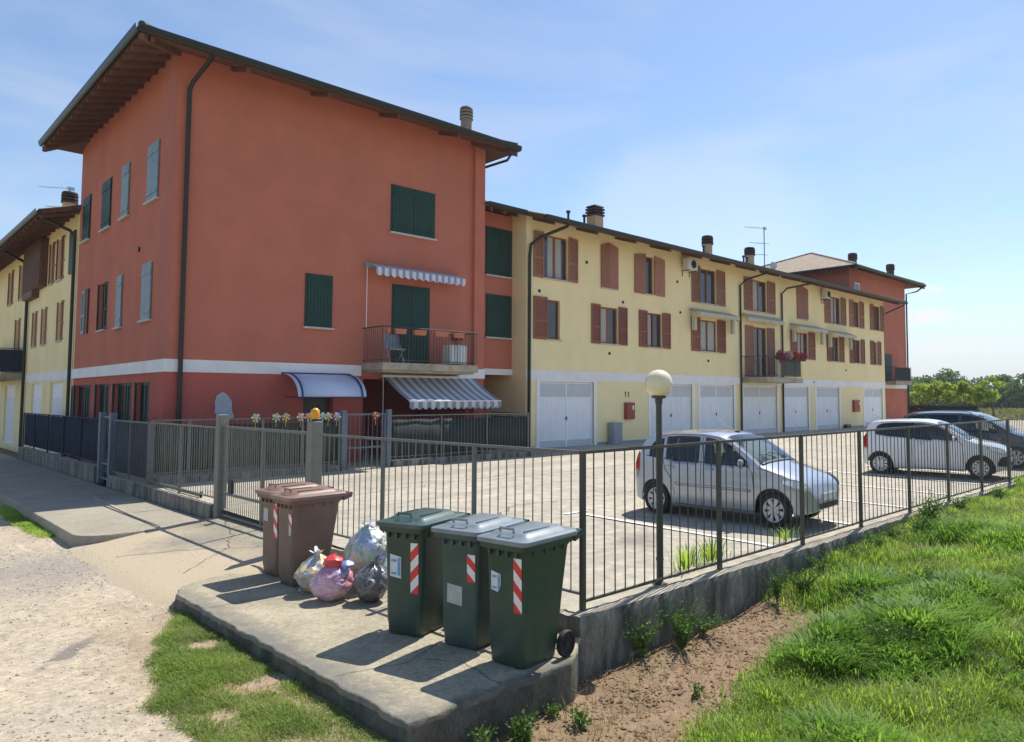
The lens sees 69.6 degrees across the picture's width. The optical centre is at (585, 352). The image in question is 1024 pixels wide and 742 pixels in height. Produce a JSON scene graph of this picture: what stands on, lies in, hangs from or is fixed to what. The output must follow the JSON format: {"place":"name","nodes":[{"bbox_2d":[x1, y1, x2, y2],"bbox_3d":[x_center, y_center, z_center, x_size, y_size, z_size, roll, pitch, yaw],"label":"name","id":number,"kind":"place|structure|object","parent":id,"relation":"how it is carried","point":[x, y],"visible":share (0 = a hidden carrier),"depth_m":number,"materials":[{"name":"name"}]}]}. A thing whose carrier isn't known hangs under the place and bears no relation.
{"place":"outdoors","nodes":[
{"label":"outdoors","id":0,"kind":"place"},
{"bbox_2d":[0,503,55,537],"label":"kerb grass","id":1,"kind":"structure","parent":0,"point":[18,519],"depth_m":13.61,"materials":[{"name":"green plant"}]},
{"bbox_2d":[0,453,202,546],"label":"pavement","id":2,"kind":"structure","parent":0,"point":[67,510],"depth_m":14.68,"materials":[{"name":"grey concrete"}]},
{"bbox_2d":[68,515,262,604],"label":"driveway","id":3,"kind":"structure","parent":0,"point":[133,571],"depth_m":10.42,"materials":[{"name":"beige concrete"}]},
{"bbox_2d":[213,414,228,517],"bbox_3d":[-6.555,2.088,13.152,0.170,1.940,0.170,-3,-5,44],"label":"gate post","id":4,"kind":"object","parent":3,"relation":"on","point":[222,420],"visible":0.54,"depth_m":13.09,"materials":[{"name":"concrete"}]},
{"bbox_2d":[220,426,306,527],"bbox_3d":[-5.255,2.036,11.893,3.430,1.595,0.060,-3,-5,44],"label":"car park gate","id":5,"kind":"object","parent":4,"relation":"attached to","point":[231,486],"visible":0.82,"depth_m":12.15,"materials":[{"name":"grey metal"}]},
{"bbox_2d":[306,421,322,484],"bbox_3d":[-3.954,1.954,10.636,0.170,1.900,0.170,-3,-5,44],"label":"gate post","id":6,"kind":"object","parent":3,"relation":"on","point":[314,455],"visible":0.45,"depth_m":10.61,"materials":[{"name":"concrete"}]},
{"bbox_2d":[0,503,384,741],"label":"gravel road","id":7,"kind":"structure","parent":0,"point":[40,695],"depth_m":6.75,"materials":[{"name":"beige gravel"}]},
{"bbox_2d":[0,518,384,741],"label":"pebbles","id":8,"kind":"object","parent":7,"relation":"on","point":[161,734],"visible":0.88,"depth_m":7.06,"materials":[{"name":"beige gravel"}]},
{"bbox_2d":[137,609,395,741],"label":"verge grass","id":9,"kind":"structure","parent":7,"relation":"on","point":[190,666],"depth_m":5.83,"materials":[{"name":"green plant"}]},
{"bbox_2d":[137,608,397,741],"bbox_3d":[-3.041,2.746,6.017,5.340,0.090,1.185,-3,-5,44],"label":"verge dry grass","id":10,"kind":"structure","parent":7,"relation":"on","point":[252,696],"depth_m":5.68,"materials":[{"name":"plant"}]},
{"bbox_2d":[173,572,580,741],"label":"concrete platform","id":11,"kind":"structure","parent":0,"point":[312,642],"depth_m":6.16,"materials":[{"name":"concrete"}]},
{"bbox_2d":[255,482,333,576],"bbox_3d":[-3.758,2.229,9.410,0.574,1.137,0.808,-3,-5,39],"label":"wheelie bin","id":12,"kind":"object","parent":11,"relation":"on","point":[270,536],"visible":0.25,"depth_m":9.16,"materials":[{"name":"brown plastic"}]},
{"bbox_2d":[294,546,326,592],"bbox_3d":[-3.100,2.482,8.386,0.414,0.501,0.494,-3,-5,44],"label":"rubbish bag","id":13,"kind":"object","parent":11,"relation":"on","point":[309,568],"visible":0.57,"depth_m":8.24,"materials":[{"name":"white plastic"}]},
{"bbox_2d":[270,486,352,586],"bbox_3d":[-3.356,2.200,8.925,0.574,1.137,0.808,-3,-5,43],"label":"wheelie bin","id":14,"kind":"object","parent":11,"relation":"on","point":[307,518],"visible":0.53,"depth_m":8.71,"materials":[{"name":"brown plastic"}]},
{"bbox_2d":[309,553,353,601],"bbox_3d":[-2.785,2.471,8.041,0.425,0.481,0.469,-3,-5,44],"label":"rubbish bag","id":15,"kind":"object","parent":11,"relation":"on","point":[332,579],"visible":1,"depth_m":7.93,"materials":[{"name":"pink plastic"}]},
{"bbox_2d":[343,519,386,577],"bbox_3d":[-2.556,2.361,8.654,0.689,0.776,0.550,-3,-5,44],"label":"rubbish bag","id":16,"kind":"object","parent":11,"relation":"on","point":[367,542],"visible":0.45,"depth_m":8.44,"materials":[{"name":"white plastic"}]},
{"bbox_2d":[353,555,386,602],"bbox_3d":[-2.326,2.470,7.997,0.427,0.477,0.395,-3,-5,44],"label":"rubbish bag","id":17,"kind":"object","parent":11,"relation":"on","point":[370,583],"visible":0.93,"depth_m":7.87,"materials":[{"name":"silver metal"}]},
{"bbox_2d":[376,508,470,636],"bbox_3d":[-1.580,2.090,7.133,0.574,1.137,0.808,-2,-4,25],"label":"wheelie bin","id":18,"kind":"object","parent":11,"relation":"on","point":[414,579],"visible":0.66,"depth_m":6.86,"materials":[{"name":"green plastic"}]},
{"bbox_2d":[431,513,529,649],"bbox_3d":[-0.974,2.068,6.784,0.574,1.137,0.808,-2,-4,30],"label":"wheelie bin","id":19,"kind":"object","parent":11,"relation":"on","point":[466,601],"visible":0.64,"depth_m":6.50,"materials":[{"name":"green plastic"}]},
{"bbox_2d":[476,521,582,668],"bbox_3d":[-0.479,2.040,6.323,0.574,1.137,0.808,-3,-4,37],"label":"wheelie bin","id":20,"kind":"object","parent":11,"relation":"on","point":[526,561],"visible":1,"depth_m":6.09,"materials":[{"name":"green plastic"}]},
{"bbox_2d":[0,413,1023,741],"bbox_3d":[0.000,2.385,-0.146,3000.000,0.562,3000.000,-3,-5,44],"label":"ground","id":21,"kind":"structure","parent":0,"point":[684,697],"depth_m":6.73,"materials":[{"name":"soil"}]},
{"bbox_2d":[0,191,80,456],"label":"row house","id":22,"kind":"structure","parent":21,"relation":"on","point":[39,252],"depth_m":29.26,"materials":[{"name":"yellow paint"}]},
{"bbox_2d":[4,385,15,443],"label":"garage door","id":23,"kind":"structure","parent":22,"relation":"in","point":[10,400],"depth_m":34.07,"materials":[{"name":"white paint"}]},
{"bbox_2d":[50,382,62,454],"bbox_3d":[-19.481,2.427,27.006,2.200,2.660,0.032,-3,-5,44],"label":"garage door","id":24,"kind":"structure","parent":22,"relation":"in","point":[57,394],"depth_m":27.15,"materials":[{"name":"white paint"}]},
{"bbox_2d":[503,705,539,741],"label":"weed plant","id":25,"kind":"object","parent":21,"relation":"on","point":[518,731],"visible":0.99,"depth_m":5.46,"materials":[{"name":"green plant"}]},
{"bbox_2d":[620,614,662,656],"bbox_3d":[0.532,2.828,7.293,0.479,0.429,0.543,0,-4,5],"label":"weed plant","id":26,"kind":"object","parent":21,"relation":"on","point":[642,647],"visible":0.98,"depth_m":7.25,"materials":[{"name":"green plant"}]},
{"bbox_2d":[655,594,720,649],"bbox_3d":[1.062,2.789,7.607,0.776,0.596,0.757,-2,-4,29],"label":"weed plant","id":27,"kind":"object","parent":21,"relation":"on","point":[683,632],"visible":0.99,"depth_m":7.53,"materials":[{"name":"green plant"}]},
{"bbox_2d":[487,480,1023,741],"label":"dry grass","id":28,"kind":"structure","parent":21,"relation":"on","point":[974,516],"depth_m":6.39,"materials":[{"name":"green plant"}]},
{"bbox_2d":[558,477,1020,678],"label":"retaining wall","id":29,"kind":"structure","parent":21,"relation":"on","point":[732,586],"depth_m":8.14,"materials":[{"name":"concrete"}]},
{"bbox_2d":[645,370,672,585],"bbox_3d":[0.817,1.372,8.134,0.310,2.364,0.310,-3,-5,44],"label":"street lamp","id":30,"kind":"object","parent":29,"relation":"on","point":[658,384],"visible":0.99,"depth_m":8.09,"materials":[{"name":"black metal"}]},
{"bbox_2d":[579,418,1023,610],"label":"railing fence","id":31,"kind":"object","parent":29,"relation":"on","point":[583,600],"visible":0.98,"depth_m":10.24,"materials":[{"name":"grey metal"}]},
{"bbox_2d":[777,559,829,596],"bbox_3d":[2.754,2.866,9.163,0.598,0.469,0.623,0,-4,-7],"label":"weed plant","id":32,"kind":"object","parent":21,"relation":"on","point":[801,585],"visible":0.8,"depth_m":9.08,"materials":[{"name":"green plant"}]},
{"bbox_2d":[671,480,1023,741],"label":"field grass","id":33,"kind":"structure","parent":21,"relation":"on","point":[1007,697],"depth_m":6.29,"materials":[{"name":"green plant"}]},
{"bbox_2d":[860,606,922,648],"bbox_3d":[2.942,2.816,7.191,0.538,0.505,0.565,0,-4,3],"label":"weed plant","id":34,"kind":"object","parent":21,"relation":"on","point":[885,631],"visible":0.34,"depth_m":7.08,"materials":[{"name":"green plant"}]},
{"bbox_2d":[908,490,945,522],"bbox_3d":[5.866,2.700,12.549,0.640,0.686,0.683,-3,-5,44],"label":"weed plant","id":35,"kind":"object","parent":21,"relation":"on","point":[927,509],"visible":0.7,"depth_m":12.49,"materials":[{"name":"green plant"}]},
{"bbox_2d":[931,368,969,404],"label":"tree","id":36,"kind":"object","parent":21,"relation":"on","point":[948,376],"visible":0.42,"depth_m":145.11,"materials":[{"name":"green plant"}]},
{"bbox_2d":[976,376,1005,416],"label":"clipped tree","id":37,"kind":"object","parent":21,"relation":"on","point":[992,395],"visible":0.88,"depth_m":61.83,"materials":[{"name":"green plant"}]},
{"bbox_2d":[979,407,1023,419],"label":"field crop","id":38,"kind":"object","parent":21,"relation":"on","point":[1007,413],"visible":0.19,"depth_m":86.67,"materials":[{"name":"green plant"}]},
{"bbox_2d":[1004,373,1023,407],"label":"tree","id":39,"kind":"object","parent":21,"relation":"on","point":[1018,396],"visible":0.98,"depth_m":129.27,"materials":[{"name":"green plant"}]},
{"bbox_2d":[0,0,1023,385],"label":"sky","id":40,"kind":"structure","parent":0,"point":[884,132],"materials":[{"name":"blue"}]},
{"bbox_2d":[78,420,1023,609],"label":"car park","id":41,"kind":"structure","parent":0,"point":[568,600],"depth_m":14.81,"materials":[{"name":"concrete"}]},
{"bbox_2d":[18,447,103,486],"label":"wall","id":42,"kind":"structure","parent":41,"relation":"on","point":[81,469],"depth_m":21.54,"materials":[{"name":"concrete"}]},
{"bbox_2d":[22,412,98,461],"bbox_3d":[-16.469,2.572,22.761,10.850,1.251,0.065,-3,-5,44],"label":"railing fence","id":43,"kind":"object","parent":42,"relation":"on","point":[76,443],"visible":0.97,"depth_m":22.02,"materials":[{"name":"metal"}]},
{"bbox_2d":[96,412,106,482],"bbox_3d":[-12.495,2.450,18.894,0.150,1.820,0.150,-3,-5,44],"label":"gate post","id":44,"kind":"object","parent":41,"relation":"on","point":[98,478],"visible":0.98,"depth_m":18.83,"materials":[{"name":"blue metal"}]},
{"bbox_2d":[107,413,117,475],"bbox_3d":[-11.776,2.408,18.200,0.150,1.820,0.150,-3,-5,44],"label":"gate post","id":45,"kind":"object","parent":41,"relation":"on","point":[111,442],"visible":0.63,"depth_m":18.14,"materials":[{"name":"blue metal"}]},
{"bbox_2d":[106,475,212,518],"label":"wall","id":46,"kind":"structure","parent":41,"relation":"on","point":[196,506],"depth_m":14.95,"materials":[{"name":"concrete"}]},
{"bbox_2d":[112,419,148,484],"bbox_3d":[-10.650,2.291,17.126,2.840,1.381,0.057,-3,-5,44],"label":"railing fence","id":47,"kind":"object","parent":46,"relation":"on","point":[128,460],"visible":1,"depth_m":17.07,"materials":[{"name":"grey metal"}]},
{"bbox_2d":[147,422,215,497],"bbox_3d":[-8.128,2.136,14.675,4.160,1.391,0.040,-3,-5,44],"label":"railing fence","id":48,"kind":"object","parent":46,"relation":"on","point":[180,463],"visible":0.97,"depth_m":14.67,"materials":[{"name":"grey metal"}]},
{"bbox_2d":[153,465,339,483],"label":"wall","id":49,"kind":"structure","parent":41,"relation":"on","point":[183,478],"depth_m":17.48,"materials":[{"name":"concrete"}]},
{"bbox_2d":[150,416,340,478],"bbox_3d":[-8.056,2.235,17.752,0.080,1.291,4.460,-3,-5,44],"label":"railing fence","id":50,"kind":"object","parent":49,"relation":"on","point":[330,427],"visible":0.64,"depth_m":17.53,"materials":[{"name":"grey metal"}]},
{"bbox_2d":[38,20,521,477],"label":"tower house","id":51,"kind":"structure","parent":41,"relation":"on","point":[243,219],"depth_m":21.15,"materials":[{"name":"red paint"}]},
{"bbox_2d":[68,385,90,456],"bbox_3d":[-16.552,2.280,24.128,2.837,2.400,0.216,-3,-5,44],"label":"door","id":52,"kind":"structure","parent":51,"relation":"in","point":[84,390],"depth_m":24.67,"materials":[{"name":"green paint"}]},
{"bbox_2d":[79,193,91,244],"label":"window","id":53,"kind":"structure","parent":51,"relation":"in","point":[85,236],"depth_m":24.66,"materials":[{"name":"green paint"}]},
{"bbox_2d":[98,176,112,232],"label":"window","id":54,"kind":"structure","parent":51,"relation":"in","point":[107,185],"depth_m":22.90,"materials":[{"name":"green paint"}]},
{"bbox_2d":[112,274,123,329],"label":"window","id":55,"kind":"structure","parent":51,"relation":"in","point":[119,282],"depth_m":21.40,"materials":[{"name":"grey paint"}]},
{"bbox_2d":[111,383,132,422],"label":"window","id":56,"kind":"structure","parent":51,"relation":"in","point":[124,390],"depth_m":21.23,"materials":[{"name":"green paint"}]},
{"bbox_2d":[117,161,130,221],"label":"window","id":57,"kind":"structure","parent":51,"relation":"in","point":[125,185],"depth_m":21.44,"materials":[{"name":"grey paint"}]},
{"bbox_2d":[133,382,149,423],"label":"window","id":58,"kind":"structure","parent":51,"relation":"in","point":[144,396],"depth_m":19.86,"materials":[{"name":"green paint"}]},
{"bbox_2d":[137,261,152,322],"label":"window","id":59,"kind":"structure","parent":51,"relation":"in","point":[146,284],"depth_m":19.55,"materials":[{"name":"grey paint"}]},
{"bbox_2d":[143,138,160,205],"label":"window","id":60,"kind":"structure","parent":51,"relation":"in","point":[153,156],"depth_m":19.61,"materials":[{"name":"grey paint"}]},
{"bbox_2d":[214,392,233,417],"bbox_3d":[-9.472,1.406,19.183,0.030,0.740,0.490,-3,-5,44],"label":"wall plaque","id":61,"kind":"object","parent":51,"relation":"attached to","point":[223,402],"depth_m":19.16,"materials":[{"name":"paint"}]},
{"bbox_2d":[303,398,327,421],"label":"front door","id":62,"kind":"structure","parent":51,"relation":"in","point":[308,403],"depth_m":21.21,"materials":[{"name":"green metal"}]},
{"bbox_2d":[303,273,333,329],"bbox_3d":[-7.693,-1.464,21.141,0.110,1.590,0.900,-3,-5,44],"label":"window","id":63,"kind":"structure","parent":51,"relation":"in","point":[318,288],"depth_m":21.13,"materials":[{"name":"green paint"}]},
{"bbox_2d":[281,372,366,397],"bbox_3d":[-7.348,0.922,20.633,1.088,0.716,2.040,-3,-5,44],"label":"door canopy","id":64,"kind":"object","parent":51,"relation":"attached to","point":[324,385],"visible":1,"depth_m":20.40,"materials":[{"name":"plastic"}]},
{"bbox_2d":[391,284,429,363],"bbox_3d":[-5.569,-0.864,23.340,0.056,2.520,1.380,-3,-5,44],"label":"balcony door","id":65,"kind":"structure","parent":51,"relation":"in","point":[410,304],"depth_m":23.33,"materials":[{"name":"green paint"}]},
{"bbox_2d":[389,184,436,240],"bbox_3d":[-5.526,-4.492,23.568,0.110,1.570,1.710,-3,-5,44],"label":"window","id":66,"kind":"structure","parent":51,"relation":"in","point":[412,210],"depth_m":23.54,"materials":[{"name":"green paint"}]},
{"bbox_2d":[364,263,465,326],"bbox_3d":[-5.342,-1.666,23.245,0.542,1.970,3.450,-3,-5,44],"label":"awning","id":67,"kind":"object","parent":51,"relation":"attached to","point":[385,270],"visible":1,"depth_m":22.95,"materials":[{"name":"fabric"}]},
{"bbox_2d":[382,374,500,437],"bbox_3d":[-4.503,1.918,23.180,1.532,2.408,3.560,-3,-5,44],"label":"awning","id":68,"kind":"object","parent":51,"relation":"attached to","point":[419,392],"visible":1,"depth_m":23.02,"materials":[{"name":"white fabric"}]},
{"bbox_2d":[442,345,466,364],"bbox_3d":[-4.204,0.081,23.463,0.465,0.610,0.640,-3,-5,44],"label":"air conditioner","id":69,"kind":"object","parent":51,"relation":"on","point":[461,353],"visible":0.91,"depth_m":23.30,"materials":[{"name":"metal"}]},
{"bbox_2d":[485,293,512,339],"bbox_3d":[-3.182,-1.309,26.950,0.110,1.630,1.280,-3,-5,44],"label":"window","id":70,"kind":"structure","parent":51,"relation":"in","point":[498,307],"depth_m":26.93,"materials":[{"name":"green paint"}]},
{"bbox_2d":[485,226,513,279],"bbox_3d":[-3.192,-3.685,27.085,0.110,1.830,1.310,-3,-5,44],"label":"window","id":71,"kind":"structure","parent":51,"relation":"in","point":[498,242],"depth_m":27.07,"materials":[{"name":"green paint"}]},
{"bbox_2d":[339,410,346,470],"bbox_3d":[-6.442,2.436,19.395,0.140,1.810,0.140,-3,-5,44],"label":"gate post","id":72,"kind":"object","parent":41,"relation":"on","point":[343,414],"visible":0.54,"depth_m":19.35,"materials":[{"name":"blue metal"}]},
{"bbox_2d":[346,413,385,469],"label":"garden gate","id":73,"kind":"structure","parent":72,"relation":"attached to","point":[368,414],"depth_m":19.91,"materials":[{"name":"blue metal"}]},
{"bbox_2d":[331,545,562,610],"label":"wall","id":74,"kind":"structure","parent":41,"relation":"on","point":[337,550],"depth_m":9.97,"materials":[{"name":"concrete"}]},
{"bbox_2d":[319,434,578,594],"bbox_3d":[-1.948,1.846,8.842,5.080,1.556,0.040,-3,-5,42],"label":"railing fence","id":75,"kind":"object","parent":74,"relation":"on","point":[474,480],"visible":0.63,"depth_m":8.61,"materials":[{"name":"grey metal"}]},
{"bbox_2d":[391,451,530,466],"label":"wall","id":76,"kind":"structure","parent":41,"relation":"on","point":[462,458],"depth_m":21.90,"materials":[{"name":"concrete"}]},
{"bbox_2d":[391,413,528,456],"bbox_3d":[-3.677,2.502,22.273,0.070,1.271,5.100,-3,-5,44],"label":"railing fence","id":77,"kind":"object","parent":76,"relation":"on","point":[506,431],"visible":0.91,"depth_m":22.11,"materials":[{"name":"grey metal"}]},
{"bbox_2d":[664,540,710,572],"bbox_3d":[1.254,2.436,8.855,0.524,0.341,0.824,-3,-5,44],"label":"grass tuft","id":78,"kind":"object","parent":41,"relation":"on","point":[684,558],"visible":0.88,"depth_m":8.79,"materials":[{"name":"green plant"}]},
{"bbox_2d":[483,200,907,447],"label":"row house","id":79,"kind":"structure","parent":41,"relation":"on","point":[601,320],"depth_m":32.78,"materials":[{"name":"yellow paint"}]},
{"bbox_2d":[533,296,561,340],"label":"window","id":80,"kind":"structure","parent":79,"relation":"in","point":[549,331],"depth_m":27.54,"materials":[{"name":"brown wood"}]},
{"bbox_2d":[533,230,577,282],"bbox_3d":[-1.179,-3.642,28.156,0.230,1.785,2.338,-3,-5,44],"label":"window","id":81,"kind":"structure","parent":79,"relation":"in","point":[552,257],"depth_m":28.19,"materials":[{"name":"brown wood"}]},
{"bbox_2d":[536,379,596,447],"bbox_3d":[-0.730,2.427,28.234,0.130,2.710,3.260,-3,-5,44],"label":"garage door","id":82,"kind":"structure","parent":79,"relation":"in","point":[563,407],"depth_m":28.23,"materials":[{"name":"white paint"}]},
{"bbox_2d":[591,303,627,345],"bbox_3d":[0.939,-1.113,30.192,0.230,1.625,2.188,-3,-5,44],"label":"window","id":83,"kind":"structure","parent":79,"relation":"in","point":[605,319],"depth_m":30.23,"materials":[{"name":"brown wood"}]},
{"bbox_2d":[601,243,618,290],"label":"window","id":84,"kind":"structure","parent":79,"relation":"in","point":[609,252],"depth_m":30.25,"materials":[{"name":"wood"}]},
{"bbox_2d":[634,254,664,296],"bbox_3d":[2.770,-3.392,32.224,0.232,1.785,2.083,-3,-5,44],"label":"window","id":85,"kind":"structure","parent":79,"relation":"in","point":[642,264],"depth_m":32.33,"materials":[{"name":"brown wood"}]},
{"bbox_2d":[639,310,670,348],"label":"window","id":86,"kind":"structure","parent":79,"relation":"in","point":[652,330],"depth_m":32.38,"materials":[{"name":"brown wood"}]},
{"bbox_2d":[648,383,694,437],"bbox_3d":[3.858,2.716,32.962,0.130,2.710,3.370,-3,-5,44],"label":"garage door","id":87,"kind":"structure","parent":79,"relation":"in","point":[676,407],"depth_m":33.26,"materials":[{"name":"white paint"}]},
{"bbox_2d":[691,266,725,306],"bbox_3d":[5.900,-3.195,35.450,0.230,1.785,2.808,-3,-5,44],"label":"window","id":88,"kind":"structure","parent":79,"relation":"in","point":[706,279],"depth_m":35.61,"materials":[{"name":"brown wood"}]},
{"bbox_2d":[691,317,725,352],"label":"window","id":89,"kind":"structure","parent":79,"relation":"in","point":[706,341],"depth_m":35.43,"materials":[{"name":"brown wood"}]},
{"bbox_2d":[689,308,739,333],"bbox_3d":[6.225,-1.498,35.163,0.632,1.052,3.450,-3,-5,44],"label":"awning","id":90,"kind":"object","parent":79,"relation":"attached to","point":[732,318],"visible":1,"depth_m":34.78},
{"bbox_2d":[698,383,735,429],"bbox_3d":[6.366,2.875,35.546,0.130,2.710,3.220,-3,-5,44],"label":"garage door","id":91,"kind":"structure","parent":79,"relation":"in","point":[714,400],"depth_m":35.59,"materials":[{"name":"white paint"}]},
{"bbox_2d":[744,276,775,314],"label":"window","id":92,"kind":"structure","parent":79,"relation":"in","point":[758,303],"depth_m":38.99,"materials":[{"name":"brown wood"}]},
{"bbox_2d":[745,325,775,376],"bbox_3d":[9.144,-0.027,38.622,0.216,2.660,2.940,-3,-5,44],"label":"balcony door","id":93,"kind":"structure","parent":79,"relation":"in","point":[759,346],"depth_m":38.72,"materials":[{"name":"brown wood"}]},
{"bbox_2d":[743,384,778,433],"bbox_3d":[9.149,3.051,38.414,0.130,2.710,3.700,-3,-5,44],"label":"garage door","id":94,"kind":"structure","parent":79,"relation":"in","point":[759,401],"depth_m":38.51,"materials":[{"name":"white paint"}]},
{"bbox_2d":[784,385,810,431],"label":"garage door","id":95,"kind":"structure","parent":79,"relation":"in","point":[795,397],"depth_m":41.32,"materials":[{"name":"white paint"}]},
{"bbox_2d":[797,286,808,320],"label":"window","id":96,"kind":"structure","parent":79,"relation":"in","point":[802,293],"depth_m":42.07,"materials":[{"name":"wood"}]},
{"bbox_2d":[790,330,815,359],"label":"window","id":97,"kind":"structure","parent":79,"relation":"in","point":[800,345],"depth_m":42.39,"materials":[{"name":"brown wood"}]},
{"bbox_2d":[815,386,840,429],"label":"garage door","id":98,"kind":"structure","parent":79,"relation":"in","point":[826,397],"depth_m":44.02,"materials":[{"name":"white paint"}]},
{"bbox_2d":[824,295,846,325],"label":"window","id":99,"kind":"structure","parent":79,"relation":"in","point":[833,310],"depth_m":45.38,"materials":[{"name":"brown wood"}]},
{"bbox_2d":[827,335,844,362],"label":"window","id":100,"kind":"structure","parent":79,"relation":"in","point":[833,356],"depth_m":45.26,"materials":[{"name":"brown wood"}]},
{"bbox_2d":[863,387,883,426],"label":"garage door","id":101,"kind":"structure","parent":79,"relation":"in","point":[871,395],"depth_m":48.69,"materials":[{"name":"white paint"}]},
{"bbox_2d":[636,420,838,527],"bbox_3d":[2.607,2.030,12.871,3.401,1.665,1.882,-3,-5,39],"label":"parked car","id":102,"kind":"object","parent":41,"relation":"on","point":[687,436],"visible":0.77,"depth_m":12.30,"materials":[{"name":"silver metal"}]},
{"bbox_2d":[563,465,1022,545],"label":"parking lines","id":103,"kind":"object","parent":41,"relation":"on","point":[792,515],"visible":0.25,"depth_m":12.35,"materials":[{"name":"paint"}]},
{"bbox_2d":[763,252,925,418],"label":"tower house","id":104,"kind":"structure","parent":41,"relation":"on","point":[851,273],"depth_m":56.03,"materials":[{"name":"red paint"}]},
{"bbox_2d":[864,416,1013,479],"bbox_3d":[9.456,2.503,19.726,3.514,1.560,2.023,-2,-4,35],"label":"parked car","id":105,"kind":"object","parent":41,"relation":"on","point":[897,422],"visible":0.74,"depth_m":19.24,"materials":[{"name":"white paint"}]},
{"bbox_2d":[910,402,980,412],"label":"hedge","id":106,"kind":"object","parent":41,"relation":"on","point":[928,407],"visible":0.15,"depth_m":58.38,"materials":[{"name":"green plant"}]},
{"bbox_2d":[903,410,1023,467],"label":"parked car","id":107,"kind":"object","parent":41,"relation":"on","point":[953,416],"visible":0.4,"depth_m":22.26,"materials":[{"name":"blue paint"}]},
{"bbox_2d":[743,516,1023,741],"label":"lush grass","id":108,"kind":"structure","parent":0,"point":[839,638],"depth_m":7.27,"materials":[{"name":"green plant"}]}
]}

